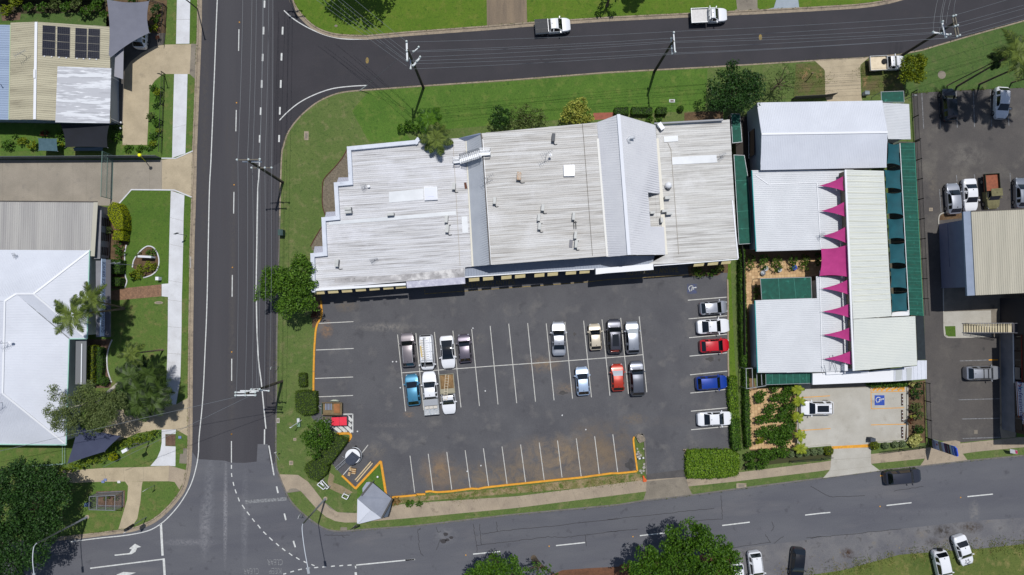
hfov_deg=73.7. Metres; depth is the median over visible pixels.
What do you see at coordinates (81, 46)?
solar panel
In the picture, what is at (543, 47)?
power line
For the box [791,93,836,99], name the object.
fence
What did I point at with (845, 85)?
driveway
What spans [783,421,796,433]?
shrub
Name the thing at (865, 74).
weeds
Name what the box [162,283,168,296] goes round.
footpath
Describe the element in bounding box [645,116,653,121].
shrub
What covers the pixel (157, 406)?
palm tree
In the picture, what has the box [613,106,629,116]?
hedge
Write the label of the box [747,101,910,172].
white hall
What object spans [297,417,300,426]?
kerb box
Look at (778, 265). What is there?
shrub
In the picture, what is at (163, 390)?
palm tree
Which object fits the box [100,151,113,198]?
chain gate
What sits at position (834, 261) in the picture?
shade sail
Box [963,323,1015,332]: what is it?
outside stair
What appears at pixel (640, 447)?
lawn
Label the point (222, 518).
road
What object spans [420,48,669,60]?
power line
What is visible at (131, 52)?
yard
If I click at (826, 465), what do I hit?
footpath
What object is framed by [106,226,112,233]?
shrub
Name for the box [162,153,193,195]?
driveway
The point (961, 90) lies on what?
weeds
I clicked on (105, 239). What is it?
breeze block wall
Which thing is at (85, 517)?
street lamp
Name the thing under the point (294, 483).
footpath
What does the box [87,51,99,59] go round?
solar panel
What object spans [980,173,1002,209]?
old truck
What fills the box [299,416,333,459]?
corner tree
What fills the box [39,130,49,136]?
shrub
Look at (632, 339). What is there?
parked car
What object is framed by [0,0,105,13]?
garden bed
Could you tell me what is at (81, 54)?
solar panel
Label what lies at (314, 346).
kerb
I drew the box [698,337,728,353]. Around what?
parked car
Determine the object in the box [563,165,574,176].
roof hatch
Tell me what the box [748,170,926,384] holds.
garden centre building
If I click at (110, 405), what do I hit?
gum tree
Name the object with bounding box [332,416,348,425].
skip bin
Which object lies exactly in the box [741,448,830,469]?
garden bed
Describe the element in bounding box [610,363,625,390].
parked car
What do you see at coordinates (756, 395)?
shrub
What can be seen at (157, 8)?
shrub
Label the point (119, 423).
power line
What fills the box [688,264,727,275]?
garden bed
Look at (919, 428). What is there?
shrub
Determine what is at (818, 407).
parked car
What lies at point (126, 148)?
shrub
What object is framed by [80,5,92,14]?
shrub
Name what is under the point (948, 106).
parked car
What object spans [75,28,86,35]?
solar panel
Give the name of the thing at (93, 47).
solar panel
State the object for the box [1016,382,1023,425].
shop sign
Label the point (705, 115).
garden bed
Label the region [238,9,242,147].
lane marking
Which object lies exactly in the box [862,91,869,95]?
meter box
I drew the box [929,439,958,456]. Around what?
pylon sign
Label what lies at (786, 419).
shrub
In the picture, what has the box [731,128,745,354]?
fence
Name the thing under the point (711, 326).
parked car
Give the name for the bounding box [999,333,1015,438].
footpath
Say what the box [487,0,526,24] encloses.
driveway
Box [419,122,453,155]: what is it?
palm tree
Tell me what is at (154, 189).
kerb
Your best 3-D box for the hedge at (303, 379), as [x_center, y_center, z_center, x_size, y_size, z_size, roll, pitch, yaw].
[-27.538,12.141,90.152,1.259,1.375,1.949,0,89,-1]
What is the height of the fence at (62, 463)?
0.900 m
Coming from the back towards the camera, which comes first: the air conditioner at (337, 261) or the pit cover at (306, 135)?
the pit cover at (306, 135)
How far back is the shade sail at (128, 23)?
88.35 m
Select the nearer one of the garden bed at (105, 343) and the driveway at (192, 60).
the garden bed at (105, 343)
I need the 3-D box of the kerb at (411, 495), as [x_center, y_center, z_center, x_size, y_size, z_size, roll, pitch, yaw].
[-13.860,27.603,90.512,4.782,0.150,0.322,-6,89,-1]
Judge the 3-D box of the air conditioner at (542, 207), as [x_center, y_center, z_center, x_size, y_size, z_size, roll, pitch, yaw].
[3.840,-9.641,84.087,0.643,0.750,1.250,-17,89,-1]
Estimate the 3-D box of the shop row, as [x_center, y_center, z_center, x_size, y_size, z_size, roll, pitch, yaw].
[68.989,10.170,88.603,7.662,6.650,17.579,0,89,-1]
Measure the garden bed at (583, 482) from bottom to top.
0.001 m
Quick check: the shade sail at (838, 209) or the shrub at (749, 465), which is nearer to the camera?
the shade sail at (838, 209)
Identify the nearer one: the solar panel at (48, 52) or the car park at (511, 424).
the solar panel at (48, 52)
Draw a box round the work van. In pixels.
[419,334,435,369]
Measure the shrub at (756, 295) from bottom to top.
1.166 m
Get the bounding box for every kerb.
[2,0,201,544]
[119,189,191,202]
[161,150,192,158]
[275,216,1023,531]
[279,20,1023,215]
[289,0,900,39]
[312,301,322,390]
[338,432,351,440]
[342,460,386,493]
[389,493,424,497]
[425,470,636,492]
[632,436,637,470]
[634,433,646,474]
[683,279,730,459]
[796,444,831,447]
[877,386,907,442]
[943,288,991,337]
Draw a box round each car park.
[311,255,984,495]
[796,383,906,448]
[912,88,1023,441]
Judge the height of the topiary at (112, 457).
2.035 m
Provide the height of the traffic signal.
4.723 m
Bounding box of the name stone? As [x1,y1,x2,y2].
[138,255,155,257]
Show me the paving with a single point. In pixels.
(753, 275)
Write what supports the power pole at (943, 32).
on the lawn at (956, 60)
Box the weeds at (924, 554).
[803,535,1023,574]
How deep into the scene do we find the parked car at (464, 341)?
89.86 m
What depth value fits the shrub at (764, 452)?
90.28 m
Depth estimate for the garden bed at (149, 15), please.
91.47 m
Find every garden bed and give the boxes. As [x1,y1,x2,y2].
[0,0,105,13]
[0,124,65,150]
[1,12,20,20]
[86,339,111,387]
[106,0,166,32]
[109,222,128,288]
[122,77,162,153]
[132,246,159,277]
[312,228,322,249]
[312,295,320,327]
[323,151,347,213]
[392,473,642,502]
[684,111,722,120]
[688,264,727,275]
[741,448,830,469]
[871,442,925,452]
[905,380,925,443]
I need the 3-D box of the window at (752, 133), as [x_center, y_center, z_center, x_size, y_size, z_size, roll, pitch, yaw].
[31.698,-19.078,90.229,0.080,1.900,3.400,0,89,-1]
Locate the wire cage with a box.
[89,491,122,510]
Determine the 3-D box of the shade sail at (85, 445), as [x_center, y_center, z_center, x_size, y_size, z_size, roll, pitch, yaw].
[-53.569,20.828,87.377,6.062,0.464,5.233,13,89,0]
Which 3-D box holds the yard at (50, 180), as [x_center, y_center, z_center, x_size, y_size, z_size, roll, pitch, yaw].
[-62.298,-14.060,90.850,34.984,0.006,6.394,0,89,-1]
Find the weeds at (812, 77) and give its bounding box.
[795,59,834,92]
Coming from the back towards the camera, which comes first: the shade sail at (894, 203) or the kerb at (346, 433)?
the kerb at (346, 433)
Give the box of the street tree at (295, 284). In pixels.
[253,252,318,319]
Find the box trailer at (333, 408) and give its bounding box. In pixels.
[318,399,342,416]
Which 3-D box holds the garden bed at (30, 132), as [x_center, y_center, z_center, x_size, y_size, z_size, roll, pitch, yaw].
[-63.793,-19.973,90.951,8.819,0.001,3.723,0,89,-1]
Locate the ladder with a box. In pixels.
[443,375,448,400]
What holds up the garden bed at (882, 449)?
on the lawn at (331, 125)
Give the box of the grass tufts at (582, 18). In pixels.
[295,0,884,35]
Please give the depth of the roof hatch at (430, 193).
86.36 m
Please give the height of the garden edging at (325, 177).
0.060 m
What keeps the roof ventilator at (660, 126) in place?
on the shop building at (612, 192)
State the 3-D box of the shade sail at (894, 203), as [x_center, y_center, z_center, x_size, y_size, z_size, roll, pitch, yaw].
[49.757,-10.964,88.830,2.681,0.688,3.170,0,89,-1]
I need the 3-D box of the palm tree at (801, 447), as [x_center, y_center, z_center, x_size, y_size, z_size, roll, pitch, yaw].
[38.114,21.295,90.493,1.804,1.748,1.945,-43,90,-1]
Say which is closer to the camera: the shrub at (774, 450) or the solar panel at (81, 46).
the solar panel at (81, 46)
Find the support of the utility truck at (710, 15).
on the road at (312, 62)
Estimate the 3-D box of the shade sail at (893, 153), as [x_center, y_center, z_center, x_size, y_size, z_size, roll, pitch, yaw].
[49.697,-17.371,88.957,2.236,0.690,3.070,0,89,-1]
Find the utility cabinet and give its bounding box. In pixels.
[278,229,284,235]
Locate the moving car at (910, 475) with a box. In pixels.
[882,467,920,484]
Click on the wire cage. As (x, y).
(113, 493)
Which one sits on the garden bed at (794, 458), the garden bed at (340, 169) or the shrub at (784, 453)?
the shrub at (784, 453)
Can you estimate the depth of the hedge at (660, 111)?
91.14 m
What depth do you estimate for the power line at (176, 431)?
81.45 m
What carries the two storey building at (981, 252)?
on the car park at (976, 140)
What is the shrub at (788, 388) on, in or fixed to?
on the lawn at (331, 125)
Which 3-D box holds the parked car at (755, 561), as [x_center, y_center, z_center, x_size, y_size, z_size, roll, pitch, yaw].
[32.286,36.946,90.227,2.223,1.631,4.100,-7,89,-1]
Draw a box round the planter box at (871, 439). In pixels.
[866,437,875,441]
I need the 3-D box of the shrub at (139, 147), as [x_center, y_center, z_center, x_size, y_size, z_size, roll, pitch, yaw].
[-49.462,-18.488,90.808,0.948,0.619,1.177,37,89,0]
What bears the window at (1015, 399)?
in the shop row
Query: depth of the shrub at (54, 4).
90.25 m
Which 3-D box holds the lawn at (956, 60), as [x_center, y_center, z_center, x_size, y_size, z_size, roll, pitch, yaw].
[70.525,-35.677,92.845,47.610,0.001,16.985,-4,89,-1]
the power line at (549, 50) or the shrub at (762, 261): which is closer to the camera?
the power line at (549, 50)
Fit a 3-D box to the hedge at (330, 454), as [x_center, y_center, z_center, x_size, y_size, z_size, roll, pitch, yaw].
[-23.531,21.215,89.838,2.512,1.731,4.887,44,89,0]
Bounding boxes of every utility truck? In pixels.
[421,371,439,415]
[439,373,456,413]
[534,16,570,35]
[690,6,726,24]
[867,54,902,71]
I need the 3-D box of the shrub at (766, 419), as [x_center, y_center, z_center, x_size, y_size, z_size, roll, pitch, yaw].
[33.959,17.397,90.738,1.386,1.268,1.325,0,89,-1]
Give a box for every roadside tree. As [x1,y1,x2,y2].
[463,550,525,574]
[524,555,558,574]
[620,544,670,574]
[659,516,742,574]
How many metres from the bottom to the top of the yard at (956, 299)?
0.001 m
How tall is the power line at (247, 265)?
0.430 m
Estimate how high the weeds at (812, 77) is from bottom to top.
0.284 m
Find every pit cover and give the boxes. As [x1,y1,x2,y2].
[304,131,308,139]
[736,483,745,487]
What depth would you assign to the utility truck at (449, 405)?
89.80 m
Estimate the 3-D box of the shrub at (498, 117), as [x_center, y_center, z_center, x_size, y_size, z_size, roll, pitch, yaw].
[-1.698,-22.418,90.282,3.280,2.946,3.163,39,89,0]
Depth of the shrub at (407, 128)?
90.57 m
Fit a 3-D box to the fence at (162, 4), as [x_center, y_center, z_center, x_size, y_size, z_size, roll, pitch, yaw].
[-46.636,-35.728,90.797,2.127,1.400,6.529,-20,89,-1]
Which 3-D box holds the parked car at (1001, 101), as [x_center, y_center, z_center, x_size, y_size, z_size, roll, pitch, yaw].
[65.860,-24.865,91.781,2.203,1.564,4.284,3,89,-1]
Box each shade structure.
[726,114,741,145]
[732,155,751,244]
[758,277,811,299]
[758,372,810,384]
[872,91,903,103]
[891,143,925,359]
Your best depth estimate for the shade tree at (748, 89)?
86.80 m
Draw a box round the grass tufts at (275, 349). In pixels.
[275,21,1022,531]
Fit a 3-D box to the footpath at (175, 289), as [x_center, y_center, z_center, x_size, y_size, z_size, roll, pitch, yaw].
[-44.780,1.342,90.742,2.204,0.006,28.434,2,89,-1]
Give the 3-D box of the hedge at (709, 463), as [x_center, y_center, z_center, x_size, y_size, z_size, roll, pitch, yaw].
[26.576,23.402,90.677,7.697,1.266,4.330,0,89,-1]
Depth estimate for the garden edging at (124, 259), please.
90.68 m
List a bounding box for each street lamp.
[32,515,88,574]
[302,497,326,573]
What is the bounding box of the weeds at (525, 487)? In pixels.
[392,473,634,503]
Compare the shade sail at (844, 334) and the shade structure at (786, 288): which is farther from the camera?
the shade structure at (786, 288)
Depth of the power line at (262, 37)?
79.29 m
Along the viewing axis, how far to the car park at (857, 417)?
91.49 m
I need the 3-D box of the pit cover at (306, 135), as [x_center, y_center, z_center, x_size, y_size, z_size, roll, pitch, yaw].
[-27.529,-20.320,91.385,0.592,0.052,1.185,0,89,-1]
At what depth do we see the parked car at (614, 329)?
89.95 m
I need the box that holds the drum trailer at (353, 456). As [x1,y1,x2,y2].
[335,446,362,469]
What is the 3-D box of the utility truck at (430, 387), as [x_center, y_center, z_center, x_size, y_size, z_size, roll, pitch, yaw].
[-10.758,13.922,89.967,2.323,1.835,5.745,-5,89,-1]
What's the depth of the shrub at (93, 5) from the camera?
90.17 m
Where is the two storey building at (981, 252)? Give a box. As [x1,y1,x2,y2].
[939,208,1023,295]
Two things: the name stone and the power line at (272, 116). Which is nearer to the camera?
the power line at (272, 116)
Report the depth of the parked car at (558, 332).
90.19 m
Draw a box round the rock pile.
[636,434,645,442]
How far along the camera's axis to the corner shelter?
87.79 m
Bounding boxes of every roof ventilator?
[626,136,634,143]
[657,122,664,130]
[665,182,671,189]
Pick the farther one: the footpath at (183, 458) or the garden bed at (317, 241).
the garden bed at (317, 241)
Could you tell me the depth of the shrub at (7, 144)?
90.10 m
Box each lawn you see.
[0,0,195,540]
[0,12,108,25]
[120,190,170,215]
[126,216,169,286]
[182,195,190,298]
[277,61,1023,529]
[294,0,879,34]
[352,68,707,141]
[357,464,383,505]
[635,438,645,474]
[728,263,735,375]
[794,62,824,95]
[861,55,905,96]
[863,22,1023,94]
[939,212,961,219]
[945,326,955,336]
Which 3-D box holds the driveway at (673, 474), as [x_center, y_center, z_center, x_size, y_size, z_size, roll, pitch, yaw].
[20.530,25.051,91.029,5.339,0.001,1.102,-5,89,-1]
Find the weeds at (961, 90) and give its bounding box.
[914,87,1017,93]
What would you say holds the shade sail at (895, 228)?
on the garden centre building at (787, 207)
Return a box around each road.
[4,0,1023,574]
[192,0,280,463]
[273,0,1023,165]
[732,518,1023,574]
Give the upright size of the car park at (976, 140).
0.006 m
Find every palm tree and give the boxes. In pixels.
[52,294,124,335]
[79,281,124,316]
[114,359,142,391]
[116,341,163,365]
[120,393,151,422]
[125,373,150,406]
[134,354,166,391]
[135,383,171,415]
[140,371,175,403]
[415,107,441,133]
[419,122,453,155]
[790,384,804,395]
[790,411,803,423]
[791,441,807,453]
[792,395,805,406]
[793,429,806,441]
[946,51,1006,85]
[956,27,1023,86]
[979,57,1023,84]
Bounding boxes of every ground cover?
[726,375,740,435]
[728,418,741,451]
[865,381,907,387]
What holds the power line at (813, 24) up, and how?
attached to the power pole at (943, 32)
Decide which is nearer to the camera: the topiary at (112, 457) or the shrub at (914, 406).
the topiary at (112, 457)
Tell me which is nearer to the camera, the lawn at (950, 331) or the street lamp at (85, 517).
the street lamp at (85, 517)
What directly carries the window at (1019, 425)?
in the shop row
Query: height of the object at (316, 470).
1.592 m
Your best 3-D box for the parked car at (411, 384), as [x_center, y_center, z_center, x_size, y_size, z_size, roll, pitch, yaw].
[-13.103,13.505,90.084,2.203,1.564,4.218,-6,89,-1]
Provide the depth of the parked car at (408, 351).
89.66 m
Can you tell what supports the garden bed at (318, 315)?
on the lawn at (331, 125)
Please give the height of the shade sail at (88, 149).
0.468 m
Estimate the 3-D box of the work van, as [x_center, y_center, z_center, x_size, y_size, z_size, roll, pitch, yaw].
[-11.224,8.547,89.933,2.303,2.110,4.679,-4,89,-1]
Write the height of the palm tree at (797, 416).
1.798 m
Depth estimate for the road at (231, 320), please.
91.13 m
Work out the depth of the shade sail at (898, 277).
88.84 m
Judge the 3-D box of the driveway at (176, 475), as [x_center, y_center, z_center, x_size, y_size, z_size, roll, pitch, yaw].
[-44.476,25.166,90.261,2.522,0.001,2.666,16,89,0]
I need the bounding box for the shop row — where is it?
[1000,298,1023,434]
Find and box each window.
[749,129,754,156]
[1014,335,1020,349]
[1014,351,1020,365]
[1015,367,1021,381]
[1015,399,1017,413]
[1015,415,1022,430]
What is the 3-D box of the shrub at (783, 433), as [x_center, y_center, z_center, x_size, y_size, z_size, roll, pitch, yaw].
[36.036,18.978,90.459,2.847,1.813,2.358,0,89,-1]
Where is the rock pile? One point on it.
(640, 438)
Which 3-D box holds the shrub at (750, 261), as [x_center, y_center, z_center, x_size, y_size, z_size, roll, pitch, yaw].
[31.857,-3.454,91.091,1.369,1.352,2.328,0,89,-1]
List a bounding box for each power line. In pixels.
[1,396,238,450]
[104,396,248,466]
[236,212,238,391]
[245,160,247,385]
[247,22,251,158]
[252,0,256,167]
[252,168,253,380]
[258,304,259,372]
[259,0,263,160]
[260,0,262,144]
[264,217,265,379]
[265,11,268,152]
[269,169,271,385]
[271,94,272,166]
[419,38,667,50]
[419,53,663,63]
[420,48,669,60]
[420,54,670,68]
[422,31,672,41]
[426,41,667,51]
[428,42,670,56]
[675,32,931,42]
[683,22,937,37]
[683,37,956,52]
[686,33,935,47]
[687,38,939,53]
[692,26,953,40]
[693,16,940,30]
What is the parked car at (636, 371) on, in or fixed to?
on the car park at (511, 424)
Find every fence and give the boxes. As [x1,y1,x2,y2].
[0,0,104,2]
[0,155,160,158]
[32,445,65,466]
[147,0,166,45]
[158,71,164,151]
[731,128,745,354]
[789,456,832,462]
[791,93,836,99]
[883,445,931,453]
[911,89,928,314]
[924,382,932,446]
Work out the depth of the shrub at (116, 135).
90.36 m
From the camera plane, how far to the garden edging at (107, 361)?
90.40 m
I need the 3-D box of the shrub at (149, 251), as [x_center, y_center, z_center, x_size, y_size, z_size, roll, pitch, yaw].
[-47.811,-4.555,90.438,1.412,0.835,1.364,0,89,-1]
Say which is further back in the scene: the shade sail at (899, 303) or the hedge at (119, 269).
the hedge at (119, 269)
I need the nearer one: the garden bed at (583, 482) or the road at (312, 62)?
the garden bed at (583, 482)
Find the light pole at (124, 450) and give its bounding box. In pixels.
[121,441,149,453]
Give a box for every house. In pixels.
[0,22,123,124]
[0,201,110,444]
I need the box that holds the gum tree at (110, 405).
[41,379,128,437]
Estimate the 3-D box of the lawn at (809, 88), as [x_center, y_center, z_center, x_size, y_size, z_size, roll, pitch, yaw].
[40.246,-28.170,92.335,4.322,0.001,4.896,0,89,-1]
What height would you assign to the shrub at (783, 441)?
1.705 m
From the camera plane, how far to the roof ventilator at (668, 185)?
86.48 m
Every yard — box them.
[0,159,175,205]
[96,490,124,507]
[118,33,165,70]
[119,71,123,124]
[728,116,750,248]
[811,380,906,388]
[887,141,924,359]
[944,287,1023,336]
[944,310,991,336]
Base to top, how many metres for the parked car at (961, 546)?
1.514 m
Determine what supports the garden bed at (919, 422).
on the lawn at (331, 125)
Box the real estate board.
[1010,449,1017,453]
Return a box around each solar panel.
[42,25,55,32]
[42,33,55,40]
[42,40,54,48]
[42,48,54,56]
[57,26,69,34]
[57,34,69,41]
[57,42,69,49]
[57,49,69,57]
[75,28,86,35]
[75,35,86,42]
[75,43,86,50]
[75,50,86,58]
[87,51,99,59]
[88,28,99,35]
[88,36,99,43]
[88,43,99,51]
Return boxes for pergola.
[739,366,765,388]
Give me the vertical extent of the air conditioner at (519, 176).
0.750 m
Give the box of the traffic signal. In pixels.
[124,516,146,532]
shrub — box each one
[0,4,12,16]
[1,139,12,149]
[8,0,22,7]
[17,137,27,145]
[22,2,33,10]
[26,141,36,148]
[36,1,48,13]
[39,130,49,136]
[48,0,61,8]
[55,130,63,138]
[59,1,72,11]
[69,0,81,9]
[78,11,86,17]
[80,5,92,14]
[89,0,103,10]
[99,10,108,17]
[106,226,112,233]
[110,131,120,141]
[112,241,125,258]
[124,144,132,152]
[131,261,157,279]
[135,144,143,151]
[145,249,155,255]
[146,112,155,119]
[148,24,157,32]
[148,131,155,138]
[149,14,159,22]
[149,140,156,146]
[150,3,161,13]
[152,119,160,126]
[153,87,161,95]
[392,497,400,504]
[397,120,419,132]
[415,500,422,506]
[487,105,511,129]
[508,103,547,128]
[559,96,594,124]
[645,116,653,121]
[691,267,705,277]
[707,268,717,276]
[716,265,724,272]
[744,450,757,461]
[745,462,756,470]
[746,253,755,269]
[753,284,759,299]
[754,389,767,400]
[754,426,766,436]
[755,395,764,403]
[755,413,765,424]
[755,437,763,443]
[756,447,770,458]
[757,458,769,469]
[758,253,769,269]
[762,402,776,415]
[763,414,772,422]
[763,432,778,443]
[764,424,780,438]
[766,446,780,459]
[769,384,780,392]
[769,393,780,401]
[771,254,783,271]
[772,413,784,422]
[773,422,793,438]
[775,432,792,447]
[776,403,790,414]
[777,448,790,457]
[778,390,792,403]
[782,411,793,422]
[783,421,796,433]
[784,384,794,394]
[787,403,795,410]
[788,255,797,269]
[799,254,810,270]
[815,252,821,265]
[906,433,922,446]
[909,402,922,412]
[911,389,923,399]
[913,425,924,432]
[914,381,922,387]
[914,411,923,419]
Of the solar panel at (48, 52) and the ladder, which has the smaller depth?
the solar panel at (48, 52)
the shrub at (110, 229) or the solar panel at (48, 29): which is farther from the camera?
the shrub at (110, 229)
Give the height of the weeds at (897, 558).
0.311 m
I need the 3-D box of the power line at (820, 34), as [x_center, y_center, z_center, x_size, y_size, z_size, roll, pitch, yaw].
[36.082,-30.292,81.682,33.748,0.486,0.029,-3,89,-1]
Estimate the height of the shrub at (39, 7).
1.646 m
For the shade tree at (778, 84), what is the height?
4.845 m
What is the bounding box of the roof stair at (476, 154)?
[452,147,490,163]
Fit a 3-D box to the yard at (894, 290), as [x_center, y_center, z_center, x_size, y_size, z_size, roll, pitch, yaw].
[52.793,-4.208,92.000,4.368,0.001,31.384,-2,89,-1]
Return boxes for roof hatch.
[424,186,437,200]
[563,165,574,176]
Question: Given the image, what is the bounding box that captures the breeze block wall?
[100,208,110,258]
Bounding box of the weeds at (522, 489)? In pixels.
[391,476,637,508]
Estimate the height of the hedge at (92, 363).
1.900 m
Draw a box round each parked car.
[132,24,149,49]
[399,332,416,366]
[403,373,420,405]
[439,335,455,368]
[456,334,471,362]
[550,321,566,355]
[574,366,589,395]
[587,323,602,349]
[606,319,622,353]
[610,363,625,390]
[624,321,640,353]
[628,360,645,395]
[694,374,726,390]
[695,317,729,334]
[696,410,731,426]
[698,299,726,314]
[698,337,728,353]
[731,562,744,574]
[746,549,765,574]
[788,546,805,574]
[799,400,833,416]
[930,548,953,574]
[938,89,957,121]
[942,183,962,214]
[950,533,973,565]
[959,179,979,211]
[962,364,999,381]
[991,87,1010,119]
[1011,177,1023,208]
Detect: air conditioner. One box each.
[335,259,342,269]
[445,224,451,234]
[452,183,457,192]
[516,171,524,182]
[541,204,546,213]
[551,133,556,144]
[574,240,578,250]
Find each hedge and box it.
[56,429,158,476]
[86,344,99,383]
[94,347,105,384]
[107,202,131,230]
[108,259,126,274]
[111,277,125,286]
[112,230,130,240]
[294,389,319,414]
[298,372,308,386]
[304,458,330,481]
[314,433,349,465]
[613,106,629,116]
[630,106,652,116]
[654,106,666,116]
[683,447,740,478]
[736,248,748,367]
[740,367,752,448]
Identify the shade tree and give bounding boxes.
[0,455,73,574]
[705,58,766,112]
[764,61,802,100]
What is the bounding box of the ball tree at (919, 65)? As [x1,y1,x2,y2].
[896,53,927,83]
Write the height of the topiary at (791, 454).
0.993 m
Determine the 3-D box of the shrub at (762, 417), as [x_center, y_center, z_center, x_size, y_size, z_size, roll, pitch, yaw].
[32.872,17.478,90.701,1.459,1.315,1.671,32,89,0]
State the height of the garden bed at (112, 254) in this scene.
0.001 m
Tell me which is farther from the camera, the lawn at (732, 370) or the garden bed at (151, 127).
the lawn at (732, 370)
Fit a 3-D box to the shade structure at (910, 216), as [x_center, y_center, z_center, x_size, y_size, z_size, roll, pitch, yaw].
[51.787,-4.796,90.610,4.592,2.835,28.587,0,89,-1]
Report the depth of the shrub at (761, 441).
90.40 m
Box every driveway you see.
[102,398,187,441]
[123,44,190,144]
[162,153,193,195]
[168,466,185,488]
[190,44,197,78]
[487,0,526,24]
[643,477,691,499]
[646,469,685,479]
[734,0,757,10]
[770,0,798,8]
[816,58,867,100]
[824,447,879,477]
[921,440,966,464]
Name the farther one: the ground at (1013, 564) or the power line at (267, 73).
the ground at (1013, 564)
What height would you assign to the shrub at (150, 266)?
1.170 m
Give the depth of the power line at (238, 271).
78.56 m
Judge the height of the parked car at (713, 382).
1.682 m
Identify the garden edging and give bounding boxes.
[106,340,111,381]
[124,245,127,286]
[322,149,346,214]
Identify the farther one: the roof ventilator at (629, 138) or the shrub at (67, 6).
the shrub at (67, 6)
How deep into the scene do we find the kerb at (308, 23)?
92.20 m
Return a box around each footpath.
[58,466,168,482]
[111,284,160,299]
[119,481,142,528]
[151,429,175,465]
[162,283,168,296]
[166,191,183,404]
[166,434,175,445]
[172,74,187,157]
[176,0,189,43]
[179,454,186,463]
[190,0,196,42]
[280,474,680,522]
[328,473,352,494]
[593,112,613,119]
[686,448,924,485]
[925,437,1023,455]
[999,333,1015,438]
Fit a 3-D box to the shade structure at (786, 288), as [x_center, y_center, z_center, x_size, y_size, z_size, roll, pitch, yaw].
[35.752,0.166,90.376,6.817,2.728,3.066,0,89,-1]
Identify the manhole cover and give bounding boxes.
[938,71,945,78]
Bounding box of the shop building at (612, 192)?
[310,114,738,293]
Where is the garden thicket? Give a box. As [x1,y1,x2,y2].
[117,384,162,408]
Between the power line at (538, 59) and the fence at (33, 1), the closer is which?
the power line at (538, 59)
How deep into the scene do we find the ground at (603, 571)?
90.80 m
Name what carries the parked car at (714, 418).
on the car park at (511, 424)
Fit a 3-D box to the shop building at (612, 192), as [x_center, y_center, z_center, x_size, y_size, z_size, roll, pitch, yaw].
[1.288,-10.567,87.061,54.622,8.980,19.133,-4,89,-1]
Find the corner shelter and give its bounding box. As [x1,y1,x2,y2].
[357,480,392,523]
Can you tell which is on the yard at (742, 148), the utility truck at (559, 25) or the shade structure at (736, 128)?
the shade structure at (736, 128)
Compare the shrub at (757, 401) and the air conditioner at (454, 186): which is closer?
the air conditioner at (454, 186)
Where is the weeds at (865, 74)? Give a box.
[852,66,882,91]
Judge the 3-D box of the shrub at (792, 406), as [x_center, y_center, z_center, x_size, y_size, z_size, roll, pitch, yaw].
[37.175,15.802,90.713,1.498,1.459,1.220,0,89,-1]
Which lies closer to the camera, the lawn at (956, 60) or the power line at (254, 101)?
the power line at (254, 101)
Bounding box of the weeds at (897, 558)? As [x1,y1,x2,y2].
[777,536,1023,574]
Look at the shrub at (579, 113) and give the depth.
89.96 m
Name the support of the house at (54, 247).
on the lawn at (142, 320)
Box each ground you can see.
[551,554,724,574]
[815,544,1023,574]
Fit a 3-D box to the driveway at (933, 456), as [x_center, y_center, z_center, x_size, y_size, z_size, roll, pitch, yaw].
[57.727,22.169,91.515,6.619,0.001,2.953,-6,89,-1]
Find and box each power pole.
[234,380,282,396]
[236,158,283,183]
[405,40,424,88]
[653,31,675,72]
[900,14,960,55]
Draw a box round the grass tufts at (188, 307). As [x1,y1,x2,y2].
[18,5,197,540]
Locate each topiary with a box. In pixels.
[98,376,109,385]
[108,453,118,460]
[677,105,683,111]
[788,451,794,457]
[810,448,816,455]
[824,446,833,455]
[869,441,879,449]
[882,443,889,448]
[891,441,898,447]
[899,440,906,447]
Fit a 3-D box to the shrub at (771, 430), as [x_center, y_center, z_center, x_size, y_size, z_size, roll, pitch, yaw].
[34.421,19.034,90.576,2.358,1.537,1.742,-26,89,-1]
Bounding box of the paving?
[745,249,821,450]
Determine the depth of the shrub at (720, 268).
90.60 m
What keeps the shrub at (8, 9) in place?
on the garden bed at (19, 8)
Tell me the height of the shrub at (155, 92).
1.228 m
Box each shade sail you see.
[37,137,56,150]
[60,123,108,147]
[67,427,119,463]
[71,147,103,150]
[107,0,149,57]
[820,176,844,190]
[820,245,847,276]
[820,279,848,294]
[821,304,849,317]
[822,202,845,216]
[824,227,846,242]
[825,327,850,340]
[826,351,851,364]
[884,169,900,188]
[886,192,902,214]
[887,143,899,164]
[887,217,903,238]
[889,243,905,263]
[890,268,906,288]
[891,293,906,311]
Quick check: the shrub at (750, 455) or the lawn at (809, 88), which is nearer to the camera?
the shrub at (750, 455)

